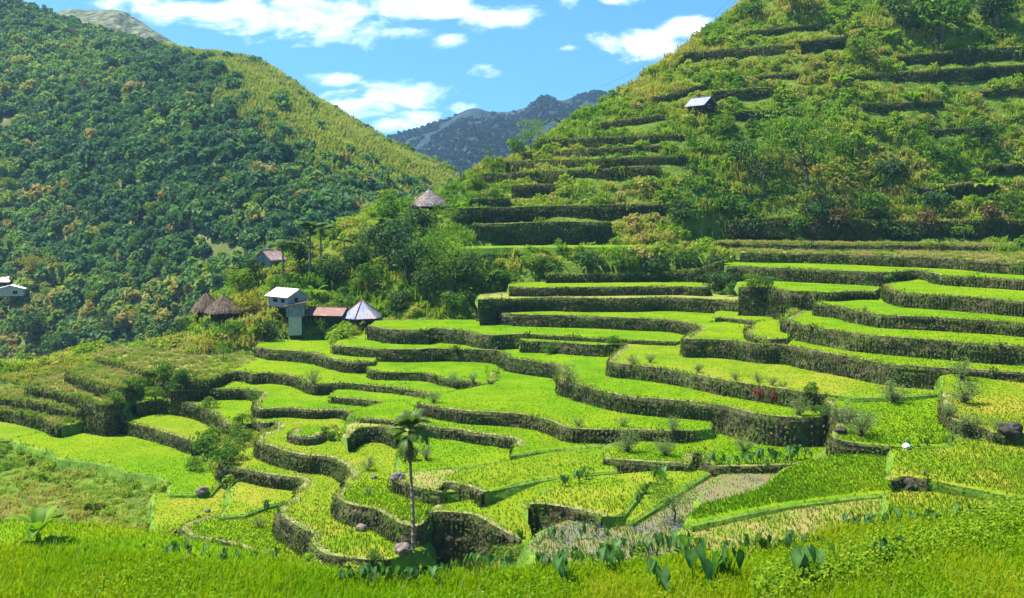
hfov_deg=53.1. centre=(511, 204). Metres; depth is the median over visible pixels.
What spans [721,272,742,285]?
bush
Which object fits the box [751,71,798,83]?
stone wall
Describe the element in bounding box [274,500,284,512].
taro plant
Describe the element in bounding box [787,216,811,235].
bush
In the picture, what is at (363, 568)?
taro plant
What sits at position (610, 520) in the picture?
field
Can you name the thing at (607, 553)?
taro plant
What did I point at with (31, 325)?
broadleaf tree
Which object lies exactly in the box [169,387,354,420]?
stone wall
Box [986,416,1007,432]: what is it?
wispy shrub
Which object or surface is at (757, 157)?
feathery tree
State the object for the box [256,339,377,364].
field
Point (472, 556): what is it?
taro plant
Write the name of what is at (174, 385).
bush
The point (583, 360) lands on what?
field
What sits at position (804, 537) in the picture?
taro plant
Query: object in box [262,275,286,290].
broadleaf tree
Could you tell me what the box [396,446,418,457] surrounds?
bush
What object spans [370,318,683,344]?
field
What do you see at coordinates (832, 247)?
stone wall
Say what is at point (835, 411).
wispy shrub
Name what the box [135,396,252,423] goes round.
field
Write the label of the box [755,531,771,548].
taro plant
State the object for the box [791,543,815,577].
taro plant
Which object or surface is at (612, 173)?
stone wall
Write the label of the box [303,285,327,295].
banana plant
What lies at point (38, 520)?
banana plant
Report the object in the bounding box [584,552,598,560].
taro plant
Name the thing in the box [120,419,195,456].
stone wall
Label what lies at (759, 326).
field
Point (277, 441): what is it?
field
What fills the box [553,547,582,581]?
taro plant
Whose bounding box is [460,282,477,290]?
banana plant
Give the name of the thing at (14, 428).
field
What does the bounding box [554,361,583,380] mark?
wispy shrub
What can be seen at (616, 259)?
bush
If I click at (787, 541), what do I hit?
taro plant
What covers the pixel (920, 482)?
stone wall
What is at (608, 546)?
taro plant
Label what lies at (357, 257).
broadleaf tree
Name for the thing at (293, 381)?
stone wall
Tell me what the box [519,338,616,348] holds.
field
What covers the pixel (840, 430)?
boulder
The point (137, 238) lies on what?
broadleaf tree
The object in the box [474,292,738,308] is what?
field
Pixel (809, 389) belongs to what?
bush
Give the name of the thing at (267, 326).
bush
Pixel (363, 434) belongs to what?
stone wall
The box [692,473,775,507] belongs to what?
field
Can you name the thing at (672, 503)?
feathery tree
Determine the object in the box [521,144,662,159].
stone wall
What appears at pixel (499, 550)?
bush
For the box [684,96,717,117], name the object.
tin hut
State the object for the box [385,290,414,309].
bush
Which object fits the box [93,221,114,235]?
broadleaf tree
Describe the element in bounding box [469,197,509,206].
stone wall
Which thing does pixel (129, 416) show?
field
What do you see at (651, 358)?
wispy shrub
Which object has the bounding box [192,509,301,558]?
field
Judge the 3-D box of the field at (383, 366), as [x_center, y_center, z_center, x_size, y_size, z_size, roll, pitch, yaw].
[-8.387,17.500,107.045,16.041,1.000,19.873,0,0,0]
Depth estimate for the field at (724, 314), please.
113.58 m
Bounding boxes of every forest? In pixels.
[0,0,456,360]
[386,89,607,175]
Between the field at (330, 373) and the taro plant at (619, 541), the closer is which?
the taro plant at (619, 541)
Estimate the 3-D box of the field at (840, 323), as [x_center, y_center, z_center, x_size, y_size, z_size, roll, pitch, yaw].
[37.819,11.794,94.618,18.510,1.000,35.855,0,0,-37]
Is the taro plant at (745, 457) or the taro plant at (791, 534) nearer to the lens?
the taro plant at (791, 534)
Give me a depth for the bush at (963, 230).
146.37 m
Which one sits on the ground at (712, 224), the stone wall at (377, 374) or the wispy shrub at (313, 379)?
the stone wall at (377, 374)
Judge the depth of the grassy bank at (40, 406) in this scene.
103.77 m
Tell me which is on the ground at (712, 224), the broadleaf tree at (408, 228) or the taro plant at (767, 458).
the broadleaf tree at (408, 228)
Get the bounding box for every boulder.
[195,486,208,494]
[355,523,366,531]
[390,472,403,480]
[394,542,411,555]
[833,426,846,434]
[840,409,857,420]
[902,443,910,449]
[903,478,917,490]
[998,421,1023,441]
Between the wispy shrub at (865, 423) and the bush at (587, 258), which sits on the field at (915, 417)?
the wispy shrub at (865, 423)
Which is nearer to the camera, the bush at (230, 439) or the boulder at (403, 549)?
the boulder at (403, 549)
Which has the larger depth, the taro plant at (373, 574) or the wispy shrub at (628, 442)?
the wispy shrub at (628, 442)
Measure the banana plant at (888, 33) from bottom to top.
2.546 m
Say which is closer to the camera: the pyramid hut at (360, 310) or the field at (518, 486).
the field at (518, 486)
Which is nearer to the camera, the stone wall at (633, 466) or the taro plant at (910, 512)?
the taro plant at (910, 512)
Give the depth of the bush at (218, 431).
92.21 m
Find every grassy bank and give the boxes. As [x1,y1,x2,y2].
[0,396,114,433]
[0,405,66,437]
[24,384,125,436]
[64,370,135,415]
[90,354,159,388]
[154,370,230,400]
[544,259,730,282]
[724,213,1023,241]
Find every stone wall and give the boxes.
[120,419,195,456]
[134,398,253,434]
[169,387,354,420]
[175,513,255,549]
[214,459,311,497]
[221,369,430,398]
[248,417,360,488]
[252,346,374,373]
[271,497,392,575]
[286,427,327,445]
[328,395,388,406]
[329,485,437,576]
[330,343,827,447]
[341,423,404,451]
[353,416,524,456]
[364,325,674,349]
[366,367,503,388]
[387,476,443,505]
[414,401,702,443]
[426,503,525,568]
[434,478,488,506]
[458,201,663,224]
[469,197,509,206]
[469,220,612,245]
[475,294,738,325]
[476,309,1023,389]
[481,165,660,184]
[505,153,685,172]
[508,283,711,296]
[511,183,556,198]
[514,334,626,356]
[520,497,609,534]
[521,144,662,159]
[537,133,685,149]
[600,112,669,129]
[603,445,799,476]
[605,343,828,410]
[652,83,707,104]
[681,45,794,62]
[709,316,760,324]
[712,86,772,101]
[712,239,1016,252]
[722,265,1023,289]
[732,108,803,121]
[737,285,875,319]
[737,323,786,343]
[739,252,1023,274]
[748,23,821,37]
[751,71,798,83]
[777,309,1023,365]
[797,35,846,53]
[812,300,1023,336]
[819,397,893,455]
[843,64,1023,82]
[862,100,944,112]
[879,281,1023,316]
[884,475,928,492]
[896,46,1023,65]
[917,181,998,198]
[928,126,981,137]
[934,393,1005,445]
[980,87,1023,99]
[980,163,1023,175]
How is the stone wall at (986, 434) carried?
on the ground at (712, 224)
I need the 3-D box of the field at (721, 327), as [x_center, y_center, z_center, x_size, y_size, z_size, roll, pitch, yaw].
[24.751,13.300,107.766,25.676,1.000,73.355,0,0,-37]
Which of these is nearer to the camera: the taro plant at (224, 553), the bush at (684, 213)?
the taro plant at (224, 553)
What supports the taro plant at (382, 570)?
on the field at (530, 579)
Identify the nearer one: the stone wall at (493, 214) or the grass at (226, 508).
the grass at (226, 508)
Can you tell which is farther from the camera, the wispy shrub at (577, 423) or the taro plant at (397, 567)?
the wispy shrub at (577, 423)
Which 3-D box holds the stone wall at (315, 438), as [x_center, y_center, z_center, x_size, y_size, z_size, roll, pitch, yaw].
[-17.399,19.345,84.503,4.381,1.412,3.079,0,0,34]
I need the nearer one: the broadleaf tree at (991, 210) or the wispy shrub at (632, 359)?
the wispy shrub at (632, 359)
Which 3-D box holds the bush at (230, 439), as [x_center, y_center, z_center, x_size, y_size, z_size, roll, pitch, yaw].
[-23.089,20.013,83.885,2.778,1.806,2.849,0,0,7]
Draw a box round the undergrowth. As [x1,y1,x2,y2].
[0,0,1023,581]
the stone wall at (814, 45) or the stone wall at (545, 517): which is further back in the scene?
the stone wall at (814, 45)
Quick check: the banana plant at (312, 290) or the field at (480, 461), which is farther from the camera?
the banana plant at (312, 290)
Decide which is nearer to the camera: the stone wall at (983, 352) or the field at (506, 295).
the stone wall at (983, 352)
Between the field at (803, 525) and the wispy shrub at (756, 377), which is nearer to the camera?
the field at (803, 525)
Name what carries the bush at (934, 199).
on the ground at (712, 224)
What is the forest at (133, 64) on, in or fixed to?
on the hill at (217, 244)
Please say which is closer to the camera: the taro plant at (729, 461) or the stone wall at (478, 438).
the taro plant at (729, 461)
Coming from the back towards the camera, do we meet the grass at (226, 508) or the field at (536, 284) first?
the field at (536, 284)
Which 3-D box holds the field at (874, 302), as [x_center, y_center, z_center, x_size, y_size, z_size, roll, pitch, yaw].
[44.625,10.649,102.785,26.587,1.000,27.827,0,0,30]
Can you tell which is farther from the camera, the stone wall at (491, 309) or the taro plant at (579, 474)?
the stone wall at (491, 309)
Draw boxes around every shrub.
[232,288,260,311]
[250,516,267,526]
[304,369,323,383]
[357,456,378,470]
[363,486,375,494]
[416,443,434,459]
[425,388,444,402]
[441,372,461,385]
[466,371,478,381]
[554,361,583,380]
[571,417,585,425]
[606,424,647,451]
[614,416,631,425]
[625,354,640,363]
[643,352,656,361]
[651,435,680,455]
[664,415,684,430]
[691,363,704,371]
[730,370,740,379]
[731,436,758,451]
[751,372,764,381]
[765,376,777,384]
[776,380,790,386]
[785,394,813,415]
[821,399,858,421]
[836,405,881,435]
[875,376,911,401]
[937,401,962,415]
[941,374,988,402]
[945,355,974,379]
[947,406,986,434]
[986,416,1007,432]
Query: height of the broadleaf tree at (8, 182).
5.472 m
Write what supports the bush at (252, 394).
on the field at (230, 405)
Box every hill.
[0,0,326,351]
[56,9,177,44]
[394,92,603,168]
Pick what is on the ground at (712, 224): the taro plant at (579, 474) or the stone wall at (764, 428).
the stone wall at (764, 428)
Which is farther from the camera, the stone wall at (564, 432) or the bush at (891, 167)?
the bush at (891, 167)
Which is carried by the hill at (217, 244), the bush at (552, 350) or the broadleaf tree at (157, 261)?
the broadleaf tree at (157, 261)
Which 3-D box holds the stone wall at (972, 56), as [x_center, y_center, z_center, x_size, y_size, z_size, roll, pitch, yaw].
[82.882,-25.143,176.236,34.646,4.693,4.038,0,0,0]
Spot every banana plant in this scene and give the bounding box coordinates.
[5,505,67,542]
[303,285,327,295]
[451,202,465,208]
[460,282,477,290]
[486,267,503,279]
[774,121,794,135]
[829,73,853,82]
[875,29,901,43]
[901,91,924,101]
[973,178,999,186]
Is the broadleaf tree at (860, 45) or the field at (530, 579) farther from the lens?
the broadleaf tree at (860, 45)
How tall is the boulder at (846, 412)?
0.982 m
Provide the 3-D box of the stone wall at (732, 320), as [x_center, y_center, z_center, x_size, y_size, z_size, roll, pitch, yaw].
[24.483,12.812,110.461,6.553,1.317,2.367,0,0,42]
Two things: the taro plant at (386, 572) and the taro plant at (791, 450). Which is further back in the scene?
the taro plant at (791, 450)
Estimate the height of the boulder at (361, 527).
0.551 m
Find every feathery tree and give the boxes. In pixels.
[210,339,231,358]
[412,226,458,262]
[412,231,482,291]
[515,118,546,148]
[645,473,698,521]
[727,136,796,195]
[755,95,863,189]
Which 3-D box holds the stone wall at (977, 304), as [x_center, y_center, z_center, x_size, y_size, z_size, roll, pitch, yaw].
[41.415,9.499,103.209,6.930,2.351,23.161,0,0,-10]
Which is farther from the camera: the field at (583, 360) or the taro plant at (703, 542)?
the field at (583, 360)
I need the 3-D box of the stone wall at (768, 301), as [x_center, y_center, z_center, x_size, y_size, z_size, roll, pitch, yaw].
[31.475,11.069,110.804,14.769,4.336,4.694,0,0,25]
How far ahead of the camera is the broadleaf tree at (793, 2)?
188.05 m
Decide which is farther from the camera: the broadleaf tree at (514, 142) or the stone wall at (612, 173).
the broadleaf tree at (514, 142)
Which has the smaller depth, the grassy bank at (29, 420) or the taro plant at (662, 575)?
the taro plant at (662, 575)
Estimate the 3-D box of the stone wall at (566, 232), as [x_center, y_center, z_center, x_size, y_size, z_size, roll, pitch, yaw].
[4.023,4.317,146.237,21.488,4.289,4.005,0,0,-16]
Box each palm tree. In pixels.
[264,239,299,280]
[292,221,330,273]
[306,224,337,275]
[334,238,354,265]
[372,218,397,249]
[386,408,437,550]
[551,118,559,131]
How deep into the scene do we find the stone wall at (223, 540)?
67.94 m
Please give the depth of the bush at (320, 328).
126.22 m
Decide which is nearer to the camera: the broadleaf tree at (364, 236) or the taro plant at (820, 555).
the taro plant at (820, 555)
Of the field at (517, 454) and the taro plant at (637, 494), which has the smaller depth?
the taro plant at (637, 494)
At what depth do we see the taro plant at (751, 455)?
70.32 m
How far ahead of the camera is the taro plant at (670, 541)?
54.53 m
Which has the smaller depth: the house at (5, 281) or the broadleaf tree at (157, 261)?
the broadleaf tree at (157, 261)
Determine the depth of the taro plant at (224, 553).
41.55 m
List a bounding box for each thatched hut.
[190,291,214,323]
[201,293,243,322]
[410,188,447,211]
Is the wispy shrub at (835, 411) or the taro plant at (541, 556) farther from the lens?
the wispy shrub at (835, 411)
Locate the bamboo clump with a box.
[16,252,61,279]
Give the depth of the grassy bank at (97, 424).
99.38 m
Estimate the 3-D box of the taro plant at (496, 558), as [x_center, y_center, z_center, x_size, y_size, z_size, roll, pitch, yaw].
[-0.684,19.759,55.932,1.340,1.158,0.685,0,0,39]
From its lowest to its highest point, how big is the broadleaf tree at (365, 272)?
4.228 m
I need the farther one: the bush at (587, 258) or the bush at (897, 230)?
the bush at (897, 230)
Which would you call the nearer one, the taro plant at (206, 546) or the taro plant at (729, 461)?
the taro plant at (206, 546)
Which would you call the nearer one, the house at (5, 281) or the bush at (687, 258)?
the bush at (687, 258)
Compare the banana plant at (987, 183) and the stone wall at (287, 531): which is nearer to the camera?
the stone wall at (287, 531)
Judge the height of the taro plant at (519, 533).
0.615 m
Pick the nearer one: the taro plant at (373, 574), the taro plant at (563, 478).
the taro plant at (373, 574)
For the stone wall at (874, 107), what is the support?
on the ground at (712, 224)
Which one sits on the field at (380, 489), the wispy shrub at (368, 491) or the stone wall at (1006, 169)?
the wispy shrub at (368, 491)
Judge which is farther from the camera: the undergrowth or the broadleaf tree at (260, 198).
the broadleaf tree at (260, 198)
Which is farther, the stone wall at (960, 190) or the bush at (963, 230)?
the stone wall at (960, 190)
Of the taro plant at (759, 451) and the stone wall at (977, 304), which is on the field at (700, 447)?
the taro plant at (759, 451)
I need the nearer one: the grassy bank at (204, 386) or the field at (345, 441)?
the field at (345, 441)
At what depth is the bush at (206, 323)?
126.67 m
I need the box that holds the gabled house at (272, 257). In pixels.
[254,248,286,268]
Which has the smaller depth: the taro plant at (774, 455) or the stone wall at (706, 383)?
the taro plant at (774, 455)
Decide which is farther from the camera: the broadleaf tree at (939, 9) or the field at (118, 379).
the broadleaf tree at (939, 9)
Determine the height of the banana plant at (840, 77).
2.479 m
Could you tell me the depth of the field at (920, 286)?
104.98 m
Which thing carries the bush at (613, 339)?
on the field at (566, 341)
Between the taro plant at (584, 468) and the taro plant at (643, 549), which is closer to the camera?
the taro plant at (643, 549)
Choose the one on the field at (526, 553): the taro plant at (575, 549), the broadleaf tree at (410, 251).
the taro plant at (575, 549)
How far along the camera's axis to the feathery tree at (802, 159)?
153.66 m
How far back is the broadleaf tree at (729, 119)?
163.60 m
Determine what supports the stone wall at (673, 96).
on the ground at (712, 224)
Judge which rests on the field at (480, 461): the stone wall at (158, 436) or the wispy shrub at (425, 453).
the wispy shrub at (425, 453)
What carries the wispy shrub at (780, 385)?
on the field at (682, 365)
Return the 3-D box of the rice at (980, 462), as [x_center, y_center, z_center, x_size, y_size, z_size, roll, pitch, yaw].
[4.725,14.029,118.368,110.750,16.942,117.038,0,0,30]
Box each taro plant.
[167,540,179,552]
[184,538,198,553]
[201,539,223,557]
[219,548,227,558]
[251,550,260,557]
[263,500,270,509]
[265,547,279,560]
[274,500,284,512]
[338,568,354,581]
[358,562,370,579]
[366,561,381,582]
[379,566,391,578]
[383,565,392,579]
[394,565,412,583]
[402,566,417,582]
[426,563,438,578]
[435,562,448,573]
[450,557,459,569]
[463,551,490,571]
[476,549,493,567]
[488,556,504,568]
[499,555,511,570]
[517,529,522,537]
[535,552,549,564]
[544,528,555,537]
[552,546,568,557]
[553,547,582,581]
[558,530,564,540]
[560,474,567,484]
[570,546,580,565]
[573,470,583,481]
[574,523,585,537]
[580,466,594,478]
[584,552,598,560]
[586,523,599,535]
[598,543,606,558]
[600,547,623,569]
[604,525,609,534]
[604,541,619,550]
[612,537,625,554]
[629,545,638,557]
[633,484,647,495]
[634,492,640,499]
[636,539,652,554]
[638,542,645,555]
[642,531,668,555]
[647,558,669,590]
[651,468,665,483]
[660,465,668,480]
[665,535,671,551]
[669,526,688,547]
[676,532,692,552]
[679,534,712,583]
[693,537,700,547]
[696,537,709,548]
[710,449,722,462]
[712,544,744,577]
[716,453,724,464]
[721,540,735,550]
[726,455,735,465]
[732,533,749,549]
[739,536,755,548]
[742,452,751,463]
[748,453,760,462]
[755,448,763,461]
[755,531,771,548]
[763,454,769,464]
[768,447,777,461]
[771,534,791,548]
[781,529,794,542]
[782,445,794,460]
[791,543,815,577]
[793,445,802,459]
[798,444,811,459]
[799,533,808,542]
[810,540,834,574]
[842,510,858,525]
[858,513,874,524]
[865,512,881,525]
[873,536,893,562]
[875,513,888,524]
[882,507,899,521]
[895,536,908,553]
[908,509,915,519]
[913,508,929,519]
[922,469,932,477]
[926,509,938,518]
[954,501,962,514]
[968,505,979,515]
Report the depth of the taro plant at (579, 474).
66.86 m
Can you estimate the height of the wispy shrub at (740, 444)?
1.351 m
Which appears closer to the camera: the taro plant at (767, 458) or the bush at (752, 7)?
the taro plant at (767, 458)
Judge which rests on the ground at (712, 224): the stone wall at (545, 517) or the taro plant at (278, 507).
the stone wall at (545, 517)
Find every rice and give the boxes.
[0,258,1023,574]
[0,504,1023,597]
[16,245,1023,558]
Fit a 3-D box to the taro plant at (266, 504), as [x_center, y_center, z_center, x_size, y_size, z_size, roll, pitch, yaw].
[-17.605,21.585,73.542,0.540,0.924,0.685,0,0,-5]
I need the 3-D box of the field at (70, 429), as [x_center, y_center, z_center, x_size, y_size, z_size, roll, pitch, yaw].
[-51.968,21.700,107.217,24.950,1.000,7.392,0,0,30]
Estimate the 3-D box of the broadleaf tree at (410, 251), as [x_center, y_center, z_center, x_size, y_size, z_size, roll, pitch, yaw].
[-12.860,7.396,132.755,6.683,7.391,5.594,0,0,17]
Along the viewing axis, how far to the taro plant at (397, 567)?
18.88 m
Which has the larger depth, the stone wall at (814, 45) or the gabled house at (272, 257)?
the stone wall at (814, 45)
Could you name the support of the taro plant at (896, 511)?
on the field at (530, 579)
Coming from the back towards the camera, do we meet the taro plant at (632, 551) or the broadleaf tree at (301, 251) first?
the broadleaf tree at (301, 251)
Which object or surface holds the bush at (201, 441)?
on the ground at (712, 224)
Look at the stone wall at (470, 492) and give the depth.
65.87 m
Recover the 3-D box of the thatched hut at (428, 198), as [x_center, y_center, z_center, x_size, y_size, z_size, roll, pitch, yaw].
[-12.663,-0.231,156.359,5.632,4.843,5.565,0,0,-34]
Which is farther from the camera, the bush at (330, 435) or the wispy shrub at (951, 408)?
the bush at (330, 435)
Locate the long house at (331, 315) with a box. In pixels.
[304,306,348,323]
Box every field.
[0,422,42,446]
[0,521,361,578]
[1,387,133,419]
[1,516,1023,597]
[10,432,220,497]
[13,409,83,436]
[40,378,144,411]
[77,367,144,391]
[107,348,187,369]
[127,411,208,454]
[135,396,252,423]
[145,488,226,536]
[170,355,243,376]
[170,381,363,410]
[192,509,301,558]
[202,355,459,396]
[216,447,339,496]
[220,481,292,520]
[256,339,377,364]
[256,417,399,485]
[287,488,435,575]
[298,426,323,435]
[328,389,422,406]
[335,333,825,416]
[339,422,428,449]
[344,401,608,459]
[345,475,432,532]
[366,361,497,382]
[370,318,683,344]
[394,437,510,472]
[404,469,463,503]
[421,368,715,440]
[439,472,589,546]
[441,448,619,504]
[454,244,691,255]
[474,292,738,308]
[502,311,1023,371]
[505,281,711,292]
[516,477,715,568]
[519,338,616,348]
[524,480,645,527]
[541,470,712,526]
[604,433,823,463]
[616,344,937,402]
[677,499,880,556]
[682,454,902,531]
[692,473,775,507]
[714,311,773,320]
[724,260,1023,289]
[731,251,1023,272]
[734,281,880,298]
[753,319,790,342]
[791,311,1023,344]
[824,297,1023,331]
[834,398,953,448]
[879,490,1018,520]
[885,441,1023,503]
[890,279,1023,312]
[934,374,1023,444]
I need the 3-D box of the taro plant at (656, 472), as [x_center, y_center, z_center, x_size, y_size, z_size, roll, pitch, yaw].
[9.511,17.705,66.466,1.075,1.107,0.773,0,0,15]
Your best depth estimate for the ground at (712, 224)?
158.54 m
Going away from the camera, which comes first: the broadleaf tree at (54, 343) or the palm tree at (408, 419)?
the palm tree at (408, 419)
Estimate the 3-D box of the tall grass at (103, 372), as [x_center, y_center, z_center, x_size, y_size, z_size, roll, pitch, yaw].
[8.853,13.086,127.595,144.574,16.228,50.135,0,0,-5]
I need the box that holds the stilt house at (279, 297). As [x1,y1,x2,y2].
[264,287,310,326]
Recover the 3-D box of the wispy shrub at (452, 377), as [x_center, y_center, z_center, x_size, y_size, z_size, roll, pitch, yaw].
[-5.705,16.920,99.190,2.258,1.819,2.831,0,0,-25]
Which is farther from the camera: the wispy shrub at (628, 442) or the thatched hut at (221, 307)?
the thatched hut at (221, 307)
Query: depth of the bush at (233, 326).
124.31 m
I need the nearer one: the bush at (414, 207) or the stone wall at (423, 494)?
the stone wall at (423, 494)
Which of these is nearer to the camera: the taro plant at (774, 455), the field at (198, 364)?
the taro plant at (774, 455)
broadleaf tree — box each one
[0,177,19,188]
[8,309,50,340]
[33,215,44,223]
[37,332,72,355]
[42,286,53,295]
[63,28,76,35]
[78,80,89,86]
[85,290,97,300]
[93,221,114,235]
[94,311,119,330]
[127,232,146,244]
[142,202,157,217]
[149,253,166,271]
[222,268,255,293]
[242,255,265,280]
[251,193,267,203]
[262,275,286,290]
[278,234,315,271]
[313,253,348,280]
[339,240,372,277]
[348,278,368,293]
[352,262,385,289]
[354,222,384,258]
[367,224,410,265]
[376,193,412,222]
[378,189,398,201]
[380,213,418,249]
[387,233,434,279]
[410,266,440,299]
[411,208,438,238]
[454,252,495,290]
[467,172,483,187]
[480,155,506,172]
[506,137,525,154]
[712,114,734,133]
[780,0,805,14]
[827,205,854,226]
[845,32,881,65]
[882,0,927,34]
[906,0,971,45]
[911,206,939,223]
[971,0,1022,27]
[980,201,1013,222]
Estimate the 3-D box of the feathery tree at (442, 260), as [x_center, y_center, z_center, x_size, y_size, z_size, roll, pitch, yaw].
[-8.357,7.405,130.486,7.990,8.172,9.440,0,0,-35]
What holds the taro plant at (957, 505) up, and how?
on the field at (530, 579)
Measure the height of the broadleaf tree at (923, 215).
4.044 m
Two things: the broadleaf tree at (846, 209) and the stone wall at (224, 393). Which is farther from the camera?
the broadleaf tree at (846, 209)
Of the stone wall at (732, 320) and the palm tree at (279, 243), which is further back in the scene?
the palm tree at (279, 243)
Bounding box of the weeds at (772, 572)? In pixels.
[750,475,1023,597]
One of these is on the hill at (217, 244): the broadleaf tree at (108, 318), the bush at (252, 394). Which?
the broadleaf tree at (108, 318)
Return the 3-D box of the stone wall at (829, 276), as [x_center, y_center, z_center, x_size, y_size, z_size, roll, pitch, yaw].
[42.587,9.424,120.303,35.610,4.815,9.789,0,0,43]
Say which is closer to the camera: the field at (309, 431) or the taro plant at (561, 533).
the taro plant at (561, 533)
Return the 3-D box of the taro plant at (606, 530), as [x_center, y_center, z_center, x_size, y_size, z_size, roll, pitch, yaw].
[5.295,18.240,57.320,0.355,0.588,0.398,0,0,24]
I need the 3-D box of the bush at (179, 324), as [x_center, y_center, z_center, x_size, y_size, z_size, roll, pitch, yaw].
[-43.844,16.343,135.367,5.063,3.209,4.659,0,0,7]
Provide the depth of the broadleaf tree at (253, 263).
141.29 m
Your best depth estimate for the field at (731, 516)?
60.65 m
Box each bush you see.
[101,390,123,403]
[121,374,145,393]
[134,376,147,386]
[143,386,165,398]
[151,362,175,377]
[163,376,188,390]
[164,317,193,336]
[171,368,198,380]
[184,455,206,470]
[187,431,224,454]
[199,318,223,329]
[200,396,221,407]
[204,426,223,436]
[206,444,240,462]
[209,437,246,459]
[220,321,246,334]
[226,423,255,442]
[232,413,252,422]
[246,391,260,400]
[254,317,280,336]
[309,318,327,333]
[321,424,339,439]
[366,547,384,558]
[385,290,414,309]
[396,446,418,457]
[404,204,424,212]
[439,292,469,310]
[448,209,470,222]
[491,269,518,283]
[492,544,508,556]
[506,544,523,560]
[532,256,560,271]
[544,343,555,353]
[573,251,604,270]
[605,245,640,268]
[606,335,619,344]
[641,253,670,272]
[665,199,703,220]
[672,249,704,269]
[697,254,733,267]
[703,271,733,290]
[715,192,755,215]
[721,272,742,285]
[722,280,736,295]
[723,140,757,160]
[734,0,769,15]
[739,221,765,238]
[742,273,763,288]
[751,388,766,396]
[759,276,776,286]
[766,388,778,403]
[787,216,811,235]
[797,198,835,216]
[803,381,819,394]
[810,404,829,415]
[828,135,859,152]
[849,191,895,213]
[866,154,911,182]
[882,219,911,240]
[913,191,956,211]
[920,135,960,160]
[950,223,977,239]
[963,121,1002,143]
[984,189,1021,212]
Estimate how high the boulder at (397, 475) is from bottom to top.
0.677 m
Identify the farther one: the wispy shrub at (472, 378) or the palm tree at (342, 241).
the palm tree at (342, 241)
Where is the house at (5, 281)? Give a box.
[0,276,15,285]
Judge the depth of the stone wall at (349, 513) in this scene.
64.02 m
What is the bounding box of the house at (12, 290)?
[0,284,28,296]
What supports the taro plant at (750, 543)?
on the field at (530, 579)
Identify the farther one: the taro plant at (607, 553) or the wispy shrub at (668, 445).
the wispy shrub at (668, 445)
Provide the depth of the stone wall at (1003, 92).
169.56 m
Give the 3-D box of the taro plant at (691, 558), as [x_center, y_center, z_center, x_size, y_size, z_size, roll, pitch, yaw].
[3.291,6.608,18.991,0.523,0.885,1.024,0,0,-19]
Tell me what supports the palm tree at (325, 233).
on the ground at (712, 224)
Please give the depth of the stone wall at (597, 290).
125.97 m
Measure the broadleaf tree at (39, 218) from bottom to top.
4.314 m
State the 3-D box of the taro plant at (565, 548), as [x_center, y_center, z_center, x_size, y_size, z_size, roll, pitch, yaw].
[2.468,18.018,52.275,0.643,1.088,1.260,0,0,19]
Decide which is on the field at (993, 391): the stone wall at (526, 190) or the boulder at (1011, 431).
the boulder at (1011, 431)
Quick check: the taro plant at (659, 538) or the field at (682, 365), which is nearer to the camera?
the taro plant at (659, 538)
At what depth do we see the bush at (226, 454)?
81.76 m
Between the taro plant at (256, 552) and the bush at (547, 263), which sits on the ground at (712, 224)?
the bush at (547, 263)
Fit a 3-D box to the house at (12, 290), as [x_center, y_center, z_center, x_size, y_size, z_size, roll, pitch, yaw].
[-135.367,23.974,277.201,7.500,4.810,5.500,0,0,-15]
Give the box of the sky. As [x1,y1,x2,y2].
[24,0,739,135]
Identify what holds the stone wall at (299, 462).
on the ground at (712, 224)
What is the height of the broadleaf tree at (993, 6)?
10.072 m
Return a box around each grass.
[0,239,1023,424]
[0,276,1023,578]
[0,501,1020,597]
[161,42,459,193]
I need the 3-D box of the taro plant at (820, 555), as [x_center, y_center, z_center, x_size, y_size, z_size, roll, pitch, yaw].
[5.812,6.705,19.318,0.394,0.666,0.771,0,0,37]
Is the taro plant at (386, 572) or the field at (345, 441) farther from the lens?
the field at (345, 441)
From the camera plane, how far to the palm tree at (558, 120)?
178.34 m
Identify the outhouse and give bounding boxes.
[284,300,306,335]
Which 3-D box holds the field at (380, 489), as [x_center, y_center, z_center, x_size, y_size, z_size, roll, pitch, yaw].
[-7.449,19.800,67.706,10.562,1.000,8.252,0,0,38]
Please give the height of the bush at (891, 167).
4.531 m
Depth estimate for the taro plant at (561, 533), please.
56.34 m
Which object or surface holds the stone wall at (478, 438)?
on the ground at (712, 224)
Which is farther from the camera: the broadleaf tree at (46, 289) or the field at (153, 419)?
the broadleaf tree at (46, 289)
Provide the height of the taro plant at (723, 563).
0.767 m
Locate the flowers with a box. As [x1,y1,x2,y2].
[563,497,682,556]
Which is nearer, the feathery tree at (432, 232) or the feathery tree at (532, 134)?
the feathery tree at (432, 232)
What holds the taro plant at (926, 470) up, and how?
on the field at (968, 490)
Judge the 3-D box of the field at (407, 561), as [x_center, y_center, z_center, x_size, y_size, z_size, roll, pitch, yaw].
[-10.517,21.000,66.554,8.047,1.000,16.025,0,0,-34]
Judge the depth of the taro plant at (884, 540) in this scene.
19.84 m
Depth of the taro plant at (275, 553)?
41.62 m
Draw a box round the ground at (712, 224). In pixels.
[0,0,1023,578]
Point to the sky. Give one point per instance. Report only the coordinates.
(394, 66)
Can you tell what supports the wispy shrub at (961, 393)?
on the field at (993, 391)
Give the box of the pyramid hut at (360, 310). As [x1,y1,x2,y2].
[341,299,382,326]
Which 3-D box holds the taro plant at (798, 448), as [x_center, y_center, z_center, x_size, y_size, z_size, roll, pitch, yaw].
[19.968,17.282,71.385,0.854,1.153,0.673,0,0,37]
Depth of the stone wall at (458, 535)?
63.03 m

